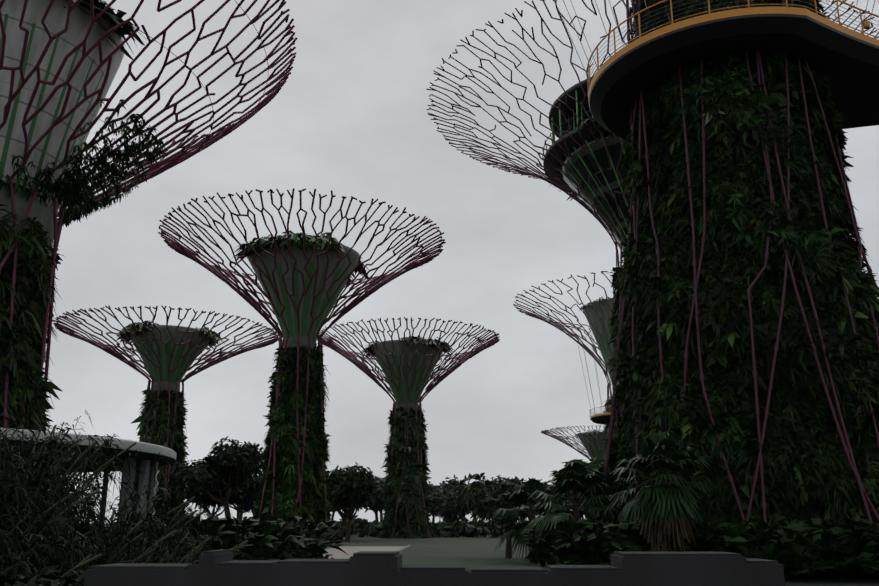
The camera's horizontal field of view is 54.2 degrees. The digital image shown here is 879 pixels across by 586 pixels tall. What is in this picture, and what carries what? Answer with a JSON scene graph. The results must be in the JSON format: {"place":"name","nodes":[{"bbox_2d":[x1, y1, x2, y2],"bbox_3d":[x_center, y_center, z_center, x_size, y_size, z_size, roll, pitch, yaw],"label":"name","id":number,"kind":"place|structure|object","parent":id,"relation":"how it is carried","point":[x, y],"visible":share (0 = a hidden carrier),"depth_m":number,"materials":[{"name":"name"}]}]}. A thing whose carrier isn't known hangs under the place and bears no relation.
{"place":"outdoors","nodes":[
{"label":"outdoors","id":0,"kind":"place"},
{"bbox_2d":[152,470,159,519],"bbox_3d":[-6.277,4.911,18.833,0.036,2.033,0.339,1,-15,-3],"label":"pavilion screen zigzag","id":1,"kind":"object","parent":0,"point":[154,491],"visible":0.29,"depth_m":18.95,"materials":[{"name":"grey metal"}]},
{"bbox_2d":[42,0,878,522],"label":"sky","id":2,"kind":"structure","parent":0,"point":[350,117],"materials":[{"name":"grey"}]},
{"bbox_2d":[62,523,878,585],"bbox_3d":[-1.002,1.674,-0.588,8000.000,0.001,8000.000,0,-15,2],"label":"ground","id":3,"kind":"structure","parent":0,"point":[468,552],"depth_m":51.55,"materials":[{"name":"grey concrete"}]},
{"bbox_2d":[0,239,40,486],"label":"supertree skin","id":4,"kind":"object","parent":3,"relation":"on","point":[33,256],"visible":0.02,"depth_m":31.25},
{"bbox_2d":[0,186,53,264],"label":"supertree collar","id":5,"kind":"object","parent":4,"relation":"on","point":[42,213],"visible":0.27,"depth_m":32.18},
{"bbox_2d":[0,0,124,212],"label":"supertree funnel","id":6,"kind":"object","parent":5,"relation":"on","point":[50,147],"visible":0.6,"depth_m":32.57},
{"bbox_2d":[0,0,166,495],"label":"climbing plants","id":7,"kind":"object","parent":4,"relation":"attached to","point":[29,335],"visible":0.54,"depth_m":32.06,"materials":[{"name":"green plant"}]},
{"bbox_2d":[0,565,84,585],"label":"understorey plants","id":8,"kind":"object","parent":3,"relation":"on","point":[9,581],"visible":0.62,"depth_m":7.20,"materials":[{"name":"green plant"}]},
{"bbox_2d":[0,554,101,585],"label":"grass blades","id":9,"kind":"object","parent":3,"relation":"on","point":[85,561],"visible":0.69,"depth_m":8.50,"materials":[{"name":"green plant"}]},
{"bbox_2d":[1,490,111,576],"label":"grass blades","id":10,"kind":"object","parent":3,"relation":"on","point":[62,513],"visible":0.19,"depth_m":10.10,"materials":[{"name":"green plant"}]},
{"bbox_2d":[0,425,136,552],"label":"bamboo culms","id":11,"kind":"object","parent":3,"relation":"on","point":[102,467],"visible":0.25,"depth_m":11.53,"materials":[{"name":"green plant"}]},
{"bbox_2d":[0,407,174,578],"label":"bamboo leaves","id":12,"kind":"object","parent":11,"relation":"attached to","point":[53,480],"visible":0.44,"depth_m":11.26,"materials":[{"name":"green plant"}]},
{"bbox_2d":[0,542,173,585],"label":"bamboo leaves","id":13,"kind":"object","parent":3,"relation":"on","point":[25,567],"visible":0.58,"depth_m":8.26,"materials":[{"name":"green plant"}]},
{"bbox_2d":[0,482,174,582],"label":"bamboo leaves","id":14,"kind":"object","parent":3,"relation":"on","point":[12,521],"visible":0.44,"depth_m":9.64,"materials":[{"name":"green plant"}]},
{"bbox_2d":[0,515,176,585],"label":"grass blades","id":15,"kind":"object","parent":3,"relation":"on","point":[147,551],"visible":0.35,"depth_m":9.47,"materials":[{"name":"green plant"}]},
{"bbox_2d":[31,452,158,538],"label":"pavilion columns","id":16,"kind":"structure","parent":3,"relation":"on","point":[148,473],"depth_m":18.31,"materials":[{"name":"grey concrete"}]},
{"bbox_2d":[1,428,176,459],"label":"pavilion roof","id":17,"kind":"structure","parent":16,"relation":"on","point":[153,448],"depth_m":17.00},
{"bbox_2d":[1,439,175,472],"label":"pavilion soffit","id":18,"kind":"structure","parent":17,"relation":"attached to","point":[151,457],"depth_m":18.05,"materials":[{"name":"grey concrete"}]},
{"bbox_2d":[0,500,212,585],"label":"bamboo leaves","id":19,"kind":"object","parent":3,"relation":"on","point":[57,549],"visible":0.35,"depth_m":9.39,"materials":[{"name":"green plant"}]},
{"bbox_2d":[1,515,255,584],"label":"shrubs","id":20,"kind":"object","parent":3,"relation":"on","point":[176,560],"visible":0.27,"depth_m":10.77,"materials":[{"name":"green plant"}]},
{"bbox_2d":[54,496,206,562],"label":"grass blades","id":21,"kind":"object","parent":3,"relation":"on","point":[177,514],"visible":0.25,"depth_m":12.09,"materials":[{"name":"green plant"}]},
{"bbox_2d":[6,480,230,563],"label":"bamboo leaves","id":22,"kind":"object","parent":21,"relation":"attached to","point":[165,510],"visible":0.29,"depth_m":12.08,"materials":[{"name":"green plant"}]},
{"bbox_2d":[0,0,297,494],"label":"supertree rods","id":23,"kind":"object","parent":3,"relation":"on","point":[180,156],"visible":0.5,"depth_m":32.59,"materials":[{"name":"metal"}]},
{"bbox_2d":[0,1,267,193],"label":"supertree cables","id":24,"kind":"object","parent":23,"relation":"attached to","point":[163,46],"visible":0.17,"depth_m":31.63,"materials":[{"name":"metal"}]},
{"bbox_2d":[54,528,247,579],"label":"grass blades","id":25,"kind":"object","parent":3,"relation":"on","point":[192,550],"visible":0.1,"depth_m":11.14,"materials":[{"name":"green plant"}]},
{"bbox_2d":[150,391,179,502],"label":"supertree skin","id":26,"kind":"object","parent":3,"relation":"on","point":[158,425],"depth_m":90.55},
{"bbox_2d":[153,381,178,399],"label":"supertree collar","id":27,"kind":"object","parent":26,"relation":"on","point":[163,385],"visible":0.23,"depth_m":91.22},
{"bbox_2d":[127,325,211,382],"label":"supertree funnel","id":28,"kind":"object","parent":27,"relation":"on","point":[164,360],"visible":0.75,"depth_m":90.96,"materials":[{"name":"green metal"}]},
{"bbox_2d":[116,320,224,535],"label":"climbing plants","id":29,"kind":"object","parent":26,"relation":"attached to","point":[178,438],"visible":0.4,"depth_m":89.84,"materials":[{"name":"green plant"}]},
{"bbox_2d":[53,306,278,514],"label":"supertree rods","id":30,"kind":"object","parent":3,"relation":"on","point":[114,352],"visible":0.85,"depth_m":89.68,"materials":[{"name":"metal"}]},
{"bbox_2d":[176,485,245,515],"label":"tree","id":31,"kind":"object","parent":3,"relation":"on","point":[234,498],"depth_m":83.02,"materials":[{"name":"green plant"}]},
{"bbox_2d":[167,436,265,517],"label":"tree","id":32,"kind":"object","parent":3,"relation":"on","point":[211,472],"depth_m":77.23,"materials":[{"name":"green plant"}]},
{"bbox_2d":[110,507,351,562],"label":"shrubs","id":33,"kind":"object","parent":3,"relation":"on","point":[272,537],"visible":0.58,"depth_m":16.09,"materials":[{"name":"green plant"}]},
{"bbox_2d":[229,504,239,518],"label":"tree","id":34,"kind":"object","parent":3,"relation":"on","point":[238,514],"visible":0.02,"depth_m":184.73,"materials":[{"name":"plant"}]},
{"bbox_2d":[231,471,262,519],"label":"tree","id":35,"kind":"object","parent":3,"relation":"on","point":[241,512],"depth_m":156.05,"materials":[{"name":"green plant"}]},
{"bbox_2d":[235,477,261,513],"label":"tree","id":36,"kind":"object","parent":3,"relation":"on","point":[240,507],"depth_m":91.82,"materials":[{"name":"green plant"}]},
{"bbox_2d":[241,478,261,512],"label":"tree","id":37,"kind":"object","parent":3,"relation":"on","point":[248,494],"visible":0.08,"depth_m":81.66,"materials":[{"name":"green plant"}]},
{"bbox_2d":[269,347,323,517],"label":"supertree skin","id":38,"kind":"object","parent":3,"relation":"on","point":[288,432],"visible":0.02,"depth_m":67.67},
{"bbox_2d":[284,336,315,359],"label":"supertree collar","id":39,"kind":"object","parent":38,"relation":"on","point":[292,341],"visible":0.17,"depth_m":69.79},
{"bbox_2d":[247,239,359,339],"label":"supertree funnel","id":40,"kind":"object","parent":39,"relation":"on","point":[289,315],"visible":0.6,"depth_m":69.63,"materials":[{"name":"green metal"}]},
{"bbox_2d":[232,230,369,542],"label":"climbing plants","id":41,"kind":"object","parent":38,"relation":"attached to","point":[313,460],"visible":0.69,"depth_m":67.57,"materials":[{"name":"green plant"}]},
{"bbox_2d":[158,188,445,521],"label":"supertree rods","id":42,"kind":"object","parent":3,"relation":"on","point":[383,278],"visible":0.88,"depth_m":68.13,"materials":[{"name":"metal"}]},
{"bbox_2d":[104,521,514,537],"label":"shrub belt","id":43,"kind":"object","parent":3,"relation":"on","point":[440,529],"visible":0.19,"depth_m":109.33,"materials":[{"name":"green plant"}]},
{"bbox_2d":[331,503,365,524],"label":"tree","id":44,"kind":"object","parent":3,"relation":"on","point":[341,508],"depth_m":114.10,"materials":[{"name":"green plant"}]},
{"bbox_2d":[326,462,373,537],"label":"tree","id":45,"kind":"object","parent":3,"relation":"on","point":[335,473],"depth_m":93.11,"materials":[{"name":"green plant"}]},
{"bbox_2d":[327,465,377,540],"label":"tree","id":46,"kind":"object","parent":3,"relation":"on","point":[345,481],"depth_m":86.50,"materials":[{"name":"green plant"}]},
{"bbox_2d":[317,546,404,558],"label":"path paving","id":47,"kind":"structure","parent":3,"relation":"on","point":[339,554],"depth_m":59.20,"materials":[{"name":"grey concrete"}]},
{"bbox_2d":[324,545,410,551],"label":"path kerb","id":48,"kind":"structure","parent":3,"relation":"on","point":[403,548],"depth_m":59.83,"materials":[{"name":"concrete"}]},
{"bbox_2d":[355,480,385,523],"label":"tree","id":49,"kind":"object","parent":3,"relation":"on","point":[381,489],"depth_m":143.56,"materials":[{"name":"green plant"}]},
{"bbox_2d":[372,475,385,521],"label":"tree","id":50,"kind":"object","parent":3,"relation":"on","point":[378,478],"depth_m":193.44,"materials":[{"name":"green plant"}]},
{"bbox_2d":[388,409,422,534],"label":"supertree skin","id":51,"kind":"object","parent":3,"relation":"on","point":[407,487],"depth_m":104.83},
{"bbox_2d":[397,403,417,409],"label":"supertree collar","id":52,"kind":"object","parent":51,"relation":"attached to","point":[411,405],"visible":0.25,"depth_m":108.53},
{"bbox_2d":[372,340,443,403],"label":"supertree funnel","id":53,"kind":"object","parent":52,"relation":"on","point":[403,388],"visible":0.67,"depth_m":108.22,"materials":[{"name":"green metal"}]},
{"bbox_2d":[360,336,456,537],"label":"climbing plants","id":54,"kind":"object","parent":51,"relation":"attached to","point":[416,520],"visible":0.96,"depth_m":105.73,"materials":[{"name":"green plant"}]},
{"bbox_2d":[317,317,499,537],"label":"supertree rods","id":55,"kind":"object","parent":3,"relation":"on","point":[351,357],"visible":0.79,"depth_m":106.83,"materials":[{"name":"purple metal"}]},
{"bbox_2d":[242,518,601,535],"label":"shrub belt","id":56,"kind":"object","parent":3,"relation":"on","point":[465,523],"visible":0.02,"depth_m":127.36,"materials":[{"name":"green plant"}]},
{"bbox_2d":[250,515,601,529],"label":"shrub belt","id":57,"kind":"object","parent":3,"relation":"on","point":[359,520],"depth_m":151.96,"materials":[{"name":"green plant"}]},
{"bbox_2d":[428,484,436,490],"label":"tree","id":58,"kind":"object","parent":3,"relation":"on","point":[431,487],"visible":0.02,"depth_m":160.16,"materials":[{"name":"green plant"}]},
{"bbox_2d":[429,494,438,523],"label":"tree","id":59,"kind":"object","parent":3,"relation":"on","point":[433,518],"depth_m":144.89,"materials":[{"name":"green plant"}]},
{"bbox_2d":[84,549,784,585],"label":"parapet wall","id":60,"kind":"structure","parent":3,"relation":"on","point":[221,567],"depth_m":5.47,"materials":[{"name":"grey concrete"}]},
{"bbox_2d":[428,494,457,527],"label":"tree","id":61,"kind":"object","parent":3,"relation":"on","point":[435,502],"depth_m":124.14,"materials":[{"name":"green plant"}]},
{"bbox_2d":[427,482,461,525],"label":"tree","id":62,"kind":"object","parent":3,"relation":"on","point":[444,491],"depth_m":143.69,"materials":[{"name":"green plant"}]},
{"bbox_2d":[435,475,463,487],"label":"tree","id":63,"kind":"object","parent":3,"relation":"on","point":[443,484],"visible":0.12,"depth_m":212.20,"materials":[{"name":"green plant"}]},
{"bbox_2d":[435,491,475,536],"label":"tree","id":64,"kind":"object","parent":3,"relation":"on","point":[444,510],"depth_m":114.69,"materials":[{"name":"green plant"}]},
{"bbox_2d":[452,480,499,519],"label":"tree","id":65,"kind":"object","parent":3,"relation":"on","point":[494,481],"depth_m":169.38,"materials":[{"name":"green plant"}]},
{"bbox_2d":[446,473,542,557],"bbox_3d":[3.006,11.658,44.764,5.454,4.623,4.944,0,-15,2],"label":"tree","id":66,"kind":"object","parent":3,"relation":"on","point":[490,501],"depth_m":44.66,"materials":[{"name":"green plant"}]},
{"bbox_2d":[491,475,506,481],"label":"tree","id":67,"kind":"object","parent":3,"relation":"on","point":[500,478],"depth_m":233.73,"materials":[{"name":"green plant"}]},
{"bbox_2d":[476,512,526,527],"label":"tree","id":68,"kind":"object","parent":3,"relation":"on","point":[486,512],"depth_m":105.71,"materials":[{"name":"green plant"}]},
{"bbox_2d":[493,478,555,562],"bbox_3d":[4.304,10.624,40.037,3.852,3.946,3.934,0,-15,2],"label":"palm","id":69,"kind":"object","parent":3,"relation":"on","point":[520,495],"depth_m":40.04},
{"bbox_2d":[536,492,574,515],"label":"tree","id":70,"kind":"object","parent":3,"relation":"on","point":[564,503],"depth_m":142.57,"materials":[{"name":"green plant"}]},
{"bbox_2d":[545,480,571,496],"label":"tree","id":71,"kind":"object","parent":3,"relation":"on","point":[553,486],"depth_m":183.54,"materials":[{"name":"green plant"}]},
{"bbox_2d":[513,269,614,426],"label":"supertree rods","id":72,"kind":"object","parent":3,"relation":"on","point":[559,326],"visible":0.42,"depth_m":155.64,"materials":[{"name":"metal"}]},
{"bbox_2d":[522,459,621,564],"bbox_3d":[5.534,8.826,34.207,4.617,4.400,4.015,0,-15,2],"label":"palm","id":73,"kind":"object","parent":3,"relation":"on","point":[575,475],"depth_m":33.78,"materials":[{"name":"green plant"}]},
{"bbox_2d":[541,425,605,516],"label":"supertree rods","id":74,"kind":"object","parent":3,"relation":"on","point":[559,438],"visible":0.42,"depth_m":178.65,"materials":[{"name":"metal"}]},
{"bbox_2d":[564,456,613,521],"bbox_3d":[8.066,9.691,38.507,4.625,5.178,5.010,0,-15,2],"label":"shrub","id":75,"kind":"object","parent":3,"relation":"on","point":[600,467],"depth_m":37.99,"materials":[{"name":"green plant"}]},
{"bbox_2d":[426,0,878,425],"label":"supertree rods","id":76,"kind":"object","parent":3,"relation":"on","point":[523,171],"visible":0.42,"depth_m":81.47,"materials":[{"name":"metal"}]},
{"bbox_2d":[603,429,720,551],"bbox_3d":[7.294,6.870,27.860,4.021,4.893,3.717,0,-15,2],"label":"palm","id":77,"kind":"object","parent":3,"relation":"on","point":[665,511],"depth_m":27.38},
{"bbox_2d":[517,511,878,574],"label":"shrub bed","id":78,"kind":"object","parent":3,"relation":"on","point":[606,539],"visible":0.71,"depth_m":27.68,"materials":[{"name":"green plant"}]},
{"bbox_2d":[598,0,878,545],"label":"supertree rods","id":79,"kind":"object","parent":3,"relation":"on","point":[847,449],"visible":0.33,"depth_m":33.78,"materials":[{"name":"metal"}]},
{"bbox_2d":[599,0,878,579],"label":"climbing plants","id":80,"kind":"object","parent":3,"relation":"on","point":[727,81],"visible":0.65,"depth_m":33.31,"materials":[{"name":"green plant"}]},
{"bbox_2d":[548,118,627,450],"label":"climbing plants","id":81,"kind":"object","parent":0,"point":[615,285],"visible":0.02,"depth_m":80.45,"materials":[{"name":"green plant"}]},
{"bbox_2d":[574,429,601,519],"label":"supertree foliage","id":82,"kind":"object","parent":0,"point":[587,434],"visible":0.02,"depth_m":177.81,"materials":[{"name":"green plant"}]},
{"bbox_2d":[577,432,605,461],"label":"supertree cup","id":83,"kind":"object","parent":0,"point":[596,446],"visible":0.52,"depth_m":178.98,"materials":[{"name":"green metal"}]},
{"bbox_2d":[557,96,629,248],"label":"supertree cup","id":84,"kind":"object","parent":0,"point":[583,166],"visible":0.19,"depth_m":81.30,"materials":[{"name":"grey metal"}]},
{"bbox_2d":[543,121,608,191],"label":"supertree brim","id":85,"kind":"object","parent":84,"relation":"on","point":[576,136],"visible":0.19,"depth_m":81.14,"materials":[{"name":"black metal"}]},
{"bbox_2d":[551,90,577,142],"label":"green supertree posts","id":86,"kind":"object","parent":85,"relation":"on","point":[553,135],"visible":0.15,"depth_m":83.43,"materials":[{"name":"green metal"}]},
{"bbox_2d":[549,76,593,137],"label":"supertree roof","id":87,"kind":"structure","parent":86,"relation":"on","point":[565,109],"depth_m":84.15,"materials":[{"name":"black metal"}]},
{"bbox_2d":[542,111,589,158],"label":"railing","id":88,"kind":"object","parent":85,"relation":"on","point":[559,131],"visible":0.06,"depth_m":81.27,"materials":[{"name":"metal"}]},
{"bbox_2d":[577,331,611,411],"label":"suspension cables","id":89,"kind":"object","parent":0,"point":[596,374],"visible":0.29,"depth_m":155.27,"materials":[{"name":"grey metal"}]},
{"bbox_2d":[590,413,615,424],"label":"walkway","id":90,"kind":"structure","parent":89,"relation":"hanging from","point":[598,418],"depth_m":151.80,"materials":[{"name":"metal"}]},
{"bbox_2d":[589,405,611,414],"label":"deck rail posts","id":91,"kind":"object","parent":90,"relation":"on","point":[600,408],"visible":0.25,"depth_m":151.60,"materials":[{"name":"yellow"}]},
{"bbox_2d":[579,297,614,514],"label":"climbing plants","id":92,"kind":"object","parent":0,"point":[606,430],"depth_m":153.69,"materials":[{"name":"green plant"}]},
{"bbox_2d":[583,298,615,384],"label":"supertree cup","id":93,"kind":"object","parent":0,"point":[596,321],"visible":0.23,"depth_m":155.35,"materials":[{"name":"green metal"}]},
{"bbox_2d":[588,6,878,141],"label":"walkway","id":94,"kind":"structure","parent":0,"point":[845,59],"depth_m":36.16,"materials":[{"name":"black metal"}]},
{"bbox_2d":[554,0,878,72],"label":"skyway hangers","id":95,"kind":"object","parent":94,"relation":"on","point":[646,7],"visible":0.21,"depth_m":43.68},
{"bbox_2d":[863,21,869,28],"bbox_3d":[18.817,-11.828,37.888,0.280,0.300,0.200,0,-15,2],"label":"lamp","id":96,"kind":"object","parent":95,"relation":"attached to","point":[866,23],"visible":0.65,"depth_m":37.81,"materials":[{"name":"yellow"}]},
{"bbox_2d":[586,0,878,101],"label":"deck rail posts","id":97,"kind":"object","parent":94,"relation":"on","point":[709,11],"visible":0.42,"depth_m":36.10,"materials":[{"name":"metal"}]},
{"bbox_2d":[587,0,878,84],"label":"skyway wire railings","id":98,"kind":"object","parent":97,"relation":"attached to","point":[714,5],"visible":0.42,"depth_m":35.98,"materials":[{"name":"metal"}]}
]}

